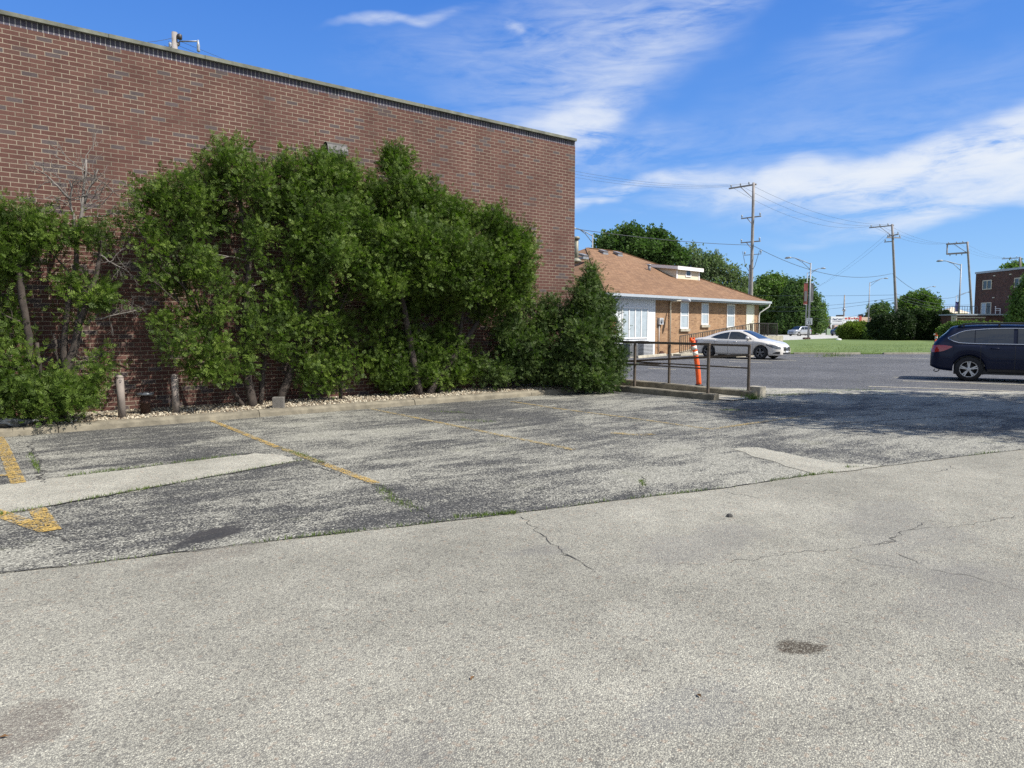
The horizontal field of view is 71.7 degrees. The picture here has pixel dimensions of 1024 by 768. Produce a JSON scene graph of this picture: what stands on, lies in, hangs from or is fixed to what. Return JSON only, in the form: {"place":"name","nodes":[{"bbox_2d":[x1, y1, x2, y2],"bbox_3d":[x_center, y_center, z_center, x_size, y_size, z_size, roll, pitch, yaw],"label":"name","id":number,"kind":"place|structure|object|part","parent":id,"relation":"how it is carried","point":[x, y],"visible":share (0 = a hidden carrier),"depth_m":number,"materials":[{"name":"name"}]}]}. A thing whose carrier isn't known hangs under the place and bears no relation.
{"place":"outdoors","nodes":[
{"label":"outdoors","id":0,"kind":"place"},
{"bbox_2d":[0,383,570,427],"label":"gravel bed","id":1,"kind":"object","parent":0,"point":[193,407],"visible":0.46,"depth_m":12.87,"materials":[{"name":"beige gravel"}]},
{"bbox_2d":[0,187,112,427],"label":"tree","id":2,"kind":"object","parent":1,"relation":"on","point":[24,389],"visible":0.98,"depth_m":10.48,"materials":[{"name":"green plant"}]},
{"bbox_2d":[19,116,157,422],"bbox_3d":[-6.447,-1.759,10.866,1.932,4.790,1.585,-4,6,-38],"label":"tree","id":3,"kind":"object","parent":1,"relation":"on","point":[103,292],"visible":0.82,"depth_m":10.94,"materials":[{"name":"green plant"}]},
{"bbox_2d":[116,375,125,417],"bbox_3d":[-6.219,0.211,11.264,0.125,0.711,0.114,-4,6,-38],"label":"bollard","id":4,"kind":"object","parent":1,"relation":"on","point":[120,391],"visible":0.85,"depth_m":11.22,"materials":[{"name":"paint"}]},
{"bbox_2d":[136,391,153,413],"bbox_3d":[-6.068,0.337,11.724,0.260,0.424,0.260,-4,6,-38],"label":"standpipe","id":5,"kind":"object","parent":1,"relation":"on","point":[145,404],"visible":0.95,"depth_m":11.66,"materials":[{"name":"metal"}]},
{"bbox_2d":[171,374,179,412],"bbox_3d":[-5.650,0.171,11.887,0.118,0.690,0.114,-4,6,-38],"label":"bollard","id":6,"kind":"object","parent":1,"relation":"on","point":[175,393],"visible":0.91,"depth_m":11.85,"materials":[{"name":"paint"}]},
{"bbox_2d":[103,125,315,406],"bbox_3d":[-5.160,-1.955,12.083,1.620,4.988,3.625,4,6,42],"label":"tree","id":7,"kind":"object","parent":1,"relation":"on","point":[203,198],"visible":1,"depth_m":12.02,"materials":[{"name":"green plant"}]},
{"bbox_2d":[272,397,284,407],"bbox_3d":[-4.184,0.337,12.696,0.194,0.205,0.194,-1,5,-10],"label":"cinder block","id":8,"kind":"object","parent":1,"relation":"on","point":[278,402],"depth_m":12.60,"materials":[{"name":"grey concrete"}]},
{"bbox_2d":[263,132,384,398],"bbox_3d":[-3.379,-2.118,13.282,2.387,5.121,1.978,-4,6,-38],"label":"tree","id":9,"kind":"object","parent":1,"relation":"on","point":[328,176],"visible":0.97,"depth_m":13.20,"materials":[{"name":"green plant"}]},
{"bbox_2d":[349,131,547,395],"bbox_3d":[-1.256,-2.358,14.916,4.921,5.380,2.147,-4,6,-38],"label":"cedar tree","id":10,"kind":"object","parent":1,"relation":"on","point":[488,260],"visible":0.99,"depth_m":14.64,"materials":[{"name":"green plant"}]},
{"bbox_2d":[472,287,575,391],"bbox_3d":[0.465,-1.051,16.636,3.463,2.502,1.658,-4,6,-38],"label":"cedar shrub","id":11,"kind":"object","parent":1,"relation":"on","point":[533,346],"visible":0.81,"depth_m":16.36,"materials":[{"name":"green plant"}]},
{"bbox_2d":[0,9,576,416],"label":"brick building","id":12,"kind":"structure","parent":0,"point":[148,106],"depth_m":12.52,"materials":[{"name":"brick"}]},
{"bbox_2d":[168,31,199,51],"bbox_3d":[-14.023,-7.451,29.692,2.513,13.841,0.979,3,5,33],"label":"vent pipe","id":13,"kind":"object","parent":12,"relation":"on","point":[176,37],"visible":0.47,"depth_m":28.83,"materials":[{"name":"white metal"}]},
{"bbox_2d":[324,141,348,156],"bbox_3d":[-3.496,-4.664,14.094,0.430,0.270,0.190,-4,6,-38],"label":"wall lamp","id":14,"kind":"object","parent":12,"relation":"attached to","point":[338,147],"visible":0.62,"depth_m":14.03,"materials":[{"name":"metal"}]},
{"bbox_2d":[0,389,1023,767],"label":"parking lot","id":15,"kind":"structure","parent":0,"point":[622,645],"depth_m":3.52,"materials":[{"name":"concrete"}]},
{"bbox_2d":[0,391,1023,572],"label":"dark parking bays","id":16,"kind":"object","parent":15,"relation":"attached to","point":[436,471],"visible":0.87,"depth_m":8.58,"materials":[{"name":"grey asphalt"}]},
{"bbox_2d":[0,453,299,514],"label":"pale patch strip","id":17,"kind":"object","parent":16,"relation":"on","point":[35,494],"visible":1,"depth_m":7.16,"materials":[{"name":"concrete"}]},
{"bbox_2d":[0,420,378,531],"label":"yellow bay lines","id":18,"kind":"object","parent":16,"relation":"on","point":[43,529],"visible":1,"depth_m":7.09,"materials":[{"name":"paint"}]},
{"bbox_2d":[0,387,583,436],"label":"kerb","id":19,"kind":"structure","parent":16,"relation":"on","point":[81,426],"depth_m":12.24,"materials":[{"name":"concrete"}]},
{"bbox_2d":[0,417,38,426],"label":"litter bag","id":20,"kind":"object","parent":19,"relation":"on","point":[5,422],"visible":0.93,"depth_m":10.17,"materials":[{"name":"grey plastic"}]},
{"bbox_2d":[0,388,994,564],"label":"weeds","id":21,"kind":"object","parent":16,"relation":"on","point":[301,536],"visible":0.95,"depth_m":6.72,"materials":[{"name":"green plant"}]},
{"bbox_2d":[0,391,1020,628],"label":"asphalt cracks","id":22,"kind":"object","parent":16,"relation":"on","point":[51,533],"visible":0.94,"depth_m":6.26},
{"bbox_2d":[282,401,806,463],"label":"faint yellow lines","id":23,"kind":"object","parent":16,"relation":"on","point":[545,443],"visible":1,"depth_m":11.15,"materials":[{"name":"paint"}]},
{"bbox_2d":[547,252,638,393],"bbox_3d":[1.966,-1.493,16.735,2.696,3.457,1.927,-2,5,-21],"label":"cedar shrub","id":24,"kind":"object","parent":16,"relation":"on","point":[593,356],"visible":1,"depth_m":16.49,"materials":[{"name":"green plant"}]},
{"bbox_2d":[599,385,718,399],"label":"ramp wall","id":25,"kind":"structure","parent":16,"relation":"on","point":[677,393],"depth_m":15.99,"materials":[{"name":"concrete"}]},
{"bbox_2d":[615,341,710,392],"bbox_3d":[2.929,-0.470,16.869,0.048,1.124,4.250,-4,6,-38],"label":"railing","id":26,"kind":"object","parent":25,"relation":"on","point":[634,364],"visible":0.66,"depth_m":15.96,"materials":[{"name":"brown metal"}]},
{"bbox_2d":[620,379,756,396],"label":"ramp wall","id":27,"kind":"structure","parent":16,"relation":"on","point":[684,387],"depth_m":17.00,"materials":[{"name":"concrete"}]},
{"bbox_2d":[628,343,750,390],"bbox_3d":[3.861,-0.498,17.414,0.149,1.064,4.542,-4,6,-38],"label":"railing","id":28,"kind":"object","parent":27,"relation":"on","point":[669,359],"visible":0.72,"depth_m":16.59,"materials":[{"name":"brown metal"}]},
{"bbox_2d":[719,394,749,399],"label":"ramp floor","id":29,"kind":"structure","parent":16,"relation":"on","point":[727,397],"depth_m":15.51,"materials":[{"name":"concrete"}]},
{"bbox_2d":[740,392,763,399],"bbox_3d":[5.234,0.237,15.417,0.604,0.168,0.603,-4,6,-38],"label":"weed tuft","id":30,"kind":"object","parent":16,"relation":"on","point":[753,396],"visible":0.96,"depth_m":15.39,"materials":[{"name":"green plant"}]},
{"bbox_2d":[750,386,765,396],"bbox_3d":[5.497,0.173,15.912,0.240,0.245,0.320,-4,6,-38],"label":"concrete footing","id":31,"kind":"object","parent":16,"relation":"on","point":[760,389],"visible":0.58,"depth_m":15.79,"materials":[{"name":"grey concrete"}]},
{"bbox_2d":[734,447,886,473],"bbox_3d":[3.257,0.886,8.281,1.182,0.001,1.757,-4,6,-38],"label":"pale patch wedge","id":32,"kind":"object","parent":16,"relation":"on","point":[810,465],"visible":1,"depth_m":8.12,"materials":[{"name":"concrete"}]},
{"bbox_2d":[0,0,1023,316],"label":"sky","id":33,"kind":"structure","parent":0,"point":[908,115],"materials":[{"name":"blue"}]},
{"bbox_2d":[673,353,702,355],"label":"sidewalk","id":34,"kind":"structure","parent":0,"point":[683,354],"depth_m":39.14,"materials":[{"name":"concrete"}]},
{"bbox_2d":[775,333,838,339],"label":"road","id":35,"kind":"structure","parent":0,"point":[818,336],"depth_m":121.59,"materials":[{"name":"concrete"}]},
{"bbox_2d":[575,228,592,247],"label":"street light","id":36,"kind":"object","parent":35,"relation":"on","point":[587,236],"visible":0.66,"depth_m":80.04,"materials":[{"name":"metal"}]},
{"bbox_2d":[591,219,696,265],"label":"locust tree","id":37,"kind":"object","parent":35,"relation":"on","point":[666,251],"visible":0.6,"depth_m":79.85,"materials":[{"name":"green plant"}]},
{"bbox_2d":[729,182,760,294],"bbox_3d":[20.236,-10.319,61.961,0.386,14.420,3.242,-4,6,-43],"label":"utility pole","id":38,"kind":"object","parent":35,"relation":"on","point":[751,268],"visible":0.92,"depth_m":61.21,"materials":[{"name":"brown wood"}]},
{"bbox_2d":[168,41,731,186],"bbox_3d":[2.791,-14.938,45.669,47.130,2.294,0.013,-4,6,-43],"label":"cable","id":39,"kind":"object","parent":38,"relation":"attached to","point":[577,174],"visible":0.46,"depth_m":51.20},
{"bbox_2d":[178,40,747,184],"bbox_3d":[3.226,-14.901,45.202,47.128,2.294,0.013,-4,6,-43],"label":"cable","id":40,"kind":"object","parent":38,"relation":"attached to","point":[577,171],"visible":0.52,"depth_m":48.21,"materials":[{"name":"black rubber"}]},
{"bbox_2d":[577,229,738,244],"bbox_3d":[3.433,-10.493,45.260,47.252,1.016,0.038,-4,6,-43],"label":"cable","id":41,"kind":"object","parent":38,"relation":"attached to","point":[654,238],"visible":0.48,"depth_m":51.71,"materials":[{"name":"black rubber"}]},
{"bbox_2d":[744,187,877,225],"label":"cable","id":42,"kind":"object","parent":38,"relation":"attached to","point":[798,212],"visible":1,"depth_m":69.40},
{"bbox_2d":[748,183,887,224],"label":"cable","id":43,"kind":"object","parent":38,"relation":"attached to","point":[826,215],"visible":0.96,"depth_m":72.16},
{"bbox_2d":[754,246,887,277],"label":"cable","id":44,"kind":"object","parent":38,"relation":"attached to","point":[809,269],"visible":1,"depth_m":68.59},
{"bbox_2d":[741,270,791,334],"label":"roadside tree","id":45,"kind":"object","parent":35,"relation":"on","point":[773,284],"visible":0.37,"depth_m":154.00,"materials":[{"name":"green plant"}]},
{"bbox_2d":[785,257,810,336],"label":"street light","id":46,"kind":"object","parent":35,"relation":"on","point":[808,332],"visible":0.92,"depth_m":98.55,"materials":[{"name":"metal"}]},
{"bbox_2d":[803,283,807,304],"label":"street banner","id":47,"kind":"object","parent":46,"relation":"attached to","point":[805,293],"visible":1,"depth_m":98.48,"materials":[{"name":"red fabric"}]},
{"bbox_2d":[806,318,811,324],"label":"speed limit sign","id":48,"kind":"object","parent":46,"relation":"attached to","point":[808,321],"visible":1,"depth_m":98.62,"materials":[{"name":"white metal"}]},
{"bbox_2d":[810,283,813,301],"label":"street banner","id":49,"kind":"object","parent":46,"relation":"attached to","point":[812,290],"visible":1,"depth_m":98.48,"materials":[{"name":"grey fabric"}]},
{"bbox_2d":[788,326,810,335],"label":"suv","id":50,"kind":"object","parent":35,"relation":"on","point":[799,330],"visible":0.89,"depth_m":128.76,"materials":[{"name":"silver metal"}]},
{"bbox_2d":[771,275,827,334],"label":"roadside tree","id":51,"kind":"object","parent":35,"relation":"on","point":[792,311],"visible":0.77,"depth_m":147.34,"materials":[{"name":"green plant"}]},
{"bbox_2d":[805,268,825,335],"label":"street light","id":52,"kind":"object","parent":35,"relation":"on","point":[806,305],"visible":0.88,"depth_m":134.97,"materials":[{"name":"metal"}]},
{"bbox_2d":[818,294,831,332],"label":"roadside tree","id":53,"kind":"object","parent":35,"relation":"on","point":[825,318],"visible":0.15,"depth_m":150.49,"materials":[{"name":"green plant"}]},
{"bbox_2d":[830,326,837,335],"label":"suv","id":54,"kind":"object","parent":35,"relation":"on","point":[832,332],"visible":0.21,"depth_m":131.68,"materials":[{"name":"paint"}]},
{"bbox_2d":[830,316,843,328],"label":"pylon sign","id":55,"kind":"object","parent":35,"relation":"on","point":[834,320],"visible":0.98,"depth_m":164.23,"materials":[{"name":"white plastic"}]},
{"bbox_2d":[842,295,845,319],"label":"utility pole","id":56,"kind":"object","parent":35,"relation":"on","point":[843,310],"visible":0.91,"depth_m":183.84,"materials":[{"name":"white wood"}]},
{"bbox_2d":[823,314,869,332],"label":"shop building","id":57,"kind":"structure","parent":35,"relation":"on","point":[862,318],"depth_m":198.37,"materials":[{"name":"white concrete"}]},
{"bbox_2d":[868,278,887,321],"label":"street light","id":58,"kind":"object","parent":35,"relation":"on","point":[869,296],"visible":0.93,"depth_m":164.80,"materials":[{"name":"metal"}]},
{"bbox_2d":[864,300,892,316],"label":"roadside tree","id":59,"kind":"object","parent":35,"relation":"on","point":[876,306],"visible":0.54,"depth_m":202.64,"materials":[{"name":"green plant"}]},
{"bbox_2d":[621,354,1023,391],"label":"side lot","id":60,"kind":"structure","parent":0,"point":[891,372],"depth_m":23.39,"materials":[{"name":"grey asphalt"}]},
{"bbox_2d":[620,343,637,357],"bbox_3d":[6.048,-1.759,36.840,0.900,0.790,0.900,-4,6,-44],"label":"air conditioner","id":61,"kind":"object","parent":60,"relation":"on","point":[631,348],"visible":0.52,"depth_m":36.51,"materials":[{"name":"metal"}]},
{"bbox_2d":[636,343,653,355],"bbox_3d":[6.963,-1.893,38.016,1.060,0.870,1.060,-4,6,-44],"label":"air conditioner","id":62,"kind":"object","parent":60,"relation":"on","point":[645,349],"visible":0.48,"depth_m":37.60,"materials":[{"name":"metal"}]},
{"bbox_2d":[636,353,666,357],"bbox_3d":[7.372,-1.488,37.367,0.180,0.125,3.868,3,5,33],"label":"wheel stop","id":63,"kind":"object","parent":60,"relation":"on","point":[652,355],"visible":0.9,"depth_m":37.15,"materials":[{"name":"concrete"}]},
{"bbox_2d":[574,236,771,353],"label":"hip roof building","id":64,"kind":"structure","parent":60,"relation":"on","point":[668,303],"depth_m":43.09,"materials":[{"name":"beige brick"}]},
{"bbox_2d":[622,307,647,338],"bbox_3d":[6.790,-3.369,39.158,2.390,1.730,0.085,-4,6,-44],"label":"window","id":65,"kind":"structure","parent":64,"relation":"in","point":[637,317],"depth_m":39.16,"materials":[{"name":"white glass"}]},
{"bbox_2d":[679,302,689,330],"bbox_3d":[10.381,-4.039,42.590,1.040,1.740,0.170,-4,6,-44],"label":"window","id":66,"kind":"structure","parent":64,"relation":"in","point":[684,306],"depth_m":42.60,"materials":[{"name":"white glass"}]},
{"bbox_2d":[700,303,709,326],"bbox_3d":[12.056,-4.287,44.193,0.980,1.500,0.170,-4,6,-44],"label":"window","id":67,"kind":"structure","parent":64,"relation":"in","point":[704,306],"depth_m":44.21,"materials":[{"name":"white glass"}]},
{"bbox_2d":[726,304,735,329],"bbox_3d":[14.352,-4.380,46.425,1.140,1.670,0.170,-4,6,-44],"label":"window","id":68,"kind":"structure","parent":64,"relation":"in","point":[730,322],"depth_m":46.44,"materials":[{"name":"white glass"}]},
{"bbox_2d":[746,305,753,330],"bbox_3d":[16.209,-4.335,48.255,1.080,2.070,0.140,-4,6,-44],"label":"door","id":69,"kind":"structure","parent":64,"relation":"in","point":[749,308],"depth_m":48.20,"materials":[{"name":"beige metal"}]},
{"bbox_2d":[689,338,702,385],"bbox_3d":[4.873,-0.585,18.755,0.371,1.285,0.197,0,5,2],"label":"delineator post","id":70,"kind":"object","parent":60,"relation":"on","point":[696,362],"visible":0.88,"depth_m":18.71,"materials":[{"name":"orange plastic"}]},
{"bbox_2d":[677,335,782,352],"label":"access ramp","id":71,"kind":"structure","parent":60,"relation":"on","point":[778,338],"depth_m":47.80,"materials":[{"name":"concrete"}]},
{"bbox_2d":[679,323,755,352],"bbox_3d":[12.594,-2.790,42.792,8.881,1.858,0.050,-4,6,-44],"label":"ramp railing","id":72,"kind":"object","parent":71,"relation":"on","point":[713,331],"visible":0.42,"depth_m":41.50,"materials":[{"name":"black metal"}]},
{"bbox_2d":[749,323,777,335],"bbox_3d":[16.428,-3.155,47.377,2.999,1.858,1.330,-4,6,-44],"label":"landing railing","id":73,"kind":"object","parent":71,"relation":"on","point":[768,330],"visible":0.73,"depth_m":47.13,"materials":[{"name":"metal"}]},
{"bbox_2d":[695,330,790,358],"bbox_3d":[11.622,-2.032,35.911,4.674,1.435,2.033,4,6,41],"label":"sedan","id":74,"kind":"object","parent":60,"relation":"on","point":[762,347],"visible":0.94,"depth_m":35.15,"materials":[{"name":"white paint"}]},
{"bbox_3d":[10.542,-2.468,35.881,0.950,0.339,0.232,4,6,41],"label":"side window","id":75,"kind":"part","parent":74,"relation":"part of","materials":[{"name":"black glass"}]},
{"bbox_3d":[11.382,-2.406,35.158,1.190,0.370,0.231,4,6,41],"label":"side window","id":76,"kind":"part","parent":74,"relation":"part of","materials":[{"name":"black glass"}]},
{"bbox_2d":[809,352,863,356],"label":"lot weeds","id":77,"kind":"object","parent":60,"relation":"on","point":[831,355],"visible":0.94,"depth_m":37.76,"materials":[{"name":"green plant"}]},
{"bbox_2d":[653,356,1023,391],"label":"cream bay lines","id":78,"kind":"object","parent":60,"relation":"on","point":[901,387],"visible":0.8,"depth_m":19.69,"materials":[{"name":"paint"}]},
{"bbox_2d":[793,352,930,353],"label":"lawn kerb","id":79,"kind":"structure","parent":60,"relation":"on","point":[860,353],"depth_m":41.11,"materials":[{"name":"concrete"}]},
{"bbox_2d":[719,387,1023,394],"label":"sandy lot edge","id":80,"kind":"object","parent":60,"relation":"on","point":[790,390],"visible":0.83,"depth_m":16.85,"materials":[{"name":"beige concrete"}]},
{"bbox_2d":[930,322,1023,380],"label":"station wagon","id":81,"kind":"object","parent":60,"relation":"on","point":[971,351],"visible":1,"depth_m":20.31,"materials":[{"name":"blue paint"}]},
{"bbox_3d":[13.061,-1.377,20.574,0.640,0.377,0.153,3,5,32],"label":"side window","id":82,"kind":"part","parent":81,"relation":"part of","materials":[{"name":"black glass"}]},
{"bbox_3d":[13.735,-1.361,20.162,0.900,0.429,0.171,3,5,32],"label":"side window","id":83,"kind":"part","parent":81,"relation":"part of","materials":[{"name":"black glass"}]},
{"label":"side window","id":84,"kind":"part","parent":81,"relation":"part of","materials":[{"name":"black glass"}]},
{"bbox_2d":[783,338,934,353],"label":"lawn","id":85,"kind":"structure","parent":0,"point":[794,344],"depth_m":58.85,"materials":[{"name":"green plant"}]},
{"bbox_2d":[834,319,867,339],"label":"bush","id":86,"kind":"object","parent":85,"relation":"on","point":[850,329],"visible":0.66,"depth_m":88.21,"materials":[{"name":"green plant"}]},
{"bbox_2d":[856,327,873,339],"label":"bush","id":87,"kind":"object","parent":85,"relation":"on","point":[864,335],"visible":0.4,"depth_m":87.28,"materials":[{"name":"green plant"}]},
{"bbox_2d":[869,223,900,310],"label":"utility pole","id":88,"kind":"object","parent":85,"relation":"on","point":[892,234],"visible":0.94,"depth_m":83.94,"materials":[{"name":"brown wood"}]},
{"bbox_2d":[864,311,915,339],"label":"evergreen bush","id":89,"kind":"object","parent":85,"relation":"on","point":[890,326],"visible":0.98,"depth_m":81.89,"materials":[{"name":"green plant"}]},
{"bbox_2d":[895,307,931,339],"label":"evergreen bush","id":90,"kind":"object","parent":85,"relation":"on","point":[918,330],"visible":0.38,"depth_m":82.43,"materials":[{"name":"green plant"}]},
{"bbox_2d":[887,287,944,313],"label":"maple tree","id":91,"kind":"object","parent":85,"relation":"on","point":[922,297],"visible":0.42,"depth_m":102.38,"materials":[{"name":"green plant"}]},
{"bbox_2d":[916,308,953,339],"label":"evergreen bush","id":92,"kind":"object","parent":85,"relation":"on","point":[933,322],"visible":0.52,"depth_m":82.14,"materials":[{"name":"green plant"}]},
{"bbox_2d":[936,260,961,313],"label":"street light","id":93,"kind":"object","parent":85,"relation":"on","point":[960,269],"visible":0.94,"depth_m":100.21,"materials":[{"name":"metal"}]},
{"bbox_2d":[946,241,972,313],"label":"utility pole","id":94,"kind":"object","parent":85,"relation":"on","point":[969,274],"visible":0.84,"depth_m":101.84,"materials":[{"name":"brown wood"}]},
{"bbox_2d":[934,318,988,337],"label":"bush","id":95,"kind":"object","parent":85,"relation":"on","point":[944,328],"visible":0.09,"depth_m":72.09,"materials":[{"name":"green plant"}]},
{"bbox_2d":[939,306,1006,323],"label":"terrace building","id":96,"kind":"structure","parent":85,"relation":"on","point":[944,318],"depth_m":78.68,"materials":[{"name":"brown brick"}]},
{"bbox_2d":[974,267,1023,313],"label":"apartment building","id":97,"kind":"structure","parent":85,"relation":"on","point":[992,289],"depth_m":81.48,"materials":[{"name":"brown brick"}]},
{"bbox_2d":[980,302,991,313],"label":"patio door","id":98,"kind":"structure","parent":97,"relation":"in","point":[985,307],"depth_m":82.92,"materials":[{"name":"beige glass"}]},
{"bbox_2d":[982,280,991,289],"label":"window","id":99,"kind":"structure","parent":97,"relation":"in","point":[987,284],"depth_m":82.85,"materials":[{"name":"beige glass"}]},
{"bbox_2d":[1014,277,1021,286],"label":"window","id":100,"kind":"structure","parent":97,"relation":"in","point":[1016,280],"depth_m":78.01,"materials":[{"name":"beige glass"}]},
{"bbox_2d":[997,258,1023,268],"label":"roadside tree","id":101,"kind":"object","parent":85,"relation":"on","point":[1012,264],"visible":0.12,"depth_m":126.26,"materials":[{"name":"green plant"}]},
{"bbox_2d":[1003,256,1020,266],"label":"utility pole","id":102,"kind":"object","parent":85,"relation":"on","point":[1014,261],"visible":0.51,"depth_m":123.73,"materials":[{"name":"brown wood"}]},
{"bbox_2d":[1002,273,1023,324],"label":"maple tree","id":103,"kind":"object","parent":85,"relation":"on","point":[1016,308],"visible":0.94,"depth_m":56.64,"materials":[{"name":"green plant"}]},
{"bbox_2d":[946,307,968,313],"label":"pavilion building","id":104,"kind":"structure","parent":0,"point":[952,310],"depth_m":147.43,"materials":[{"name":"beige"}]},
{"label":"ground","id":105,"kind":"structure","parent":0,"visible":0},
{"bbox_2d":[680,240,759,293],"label":"poplar tree","id":106,"kind":"object","parent":105,"relation":"on","point":[718,268],"visible":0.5,"depth_m":96.24,"materials":[{"name":"green plant"}]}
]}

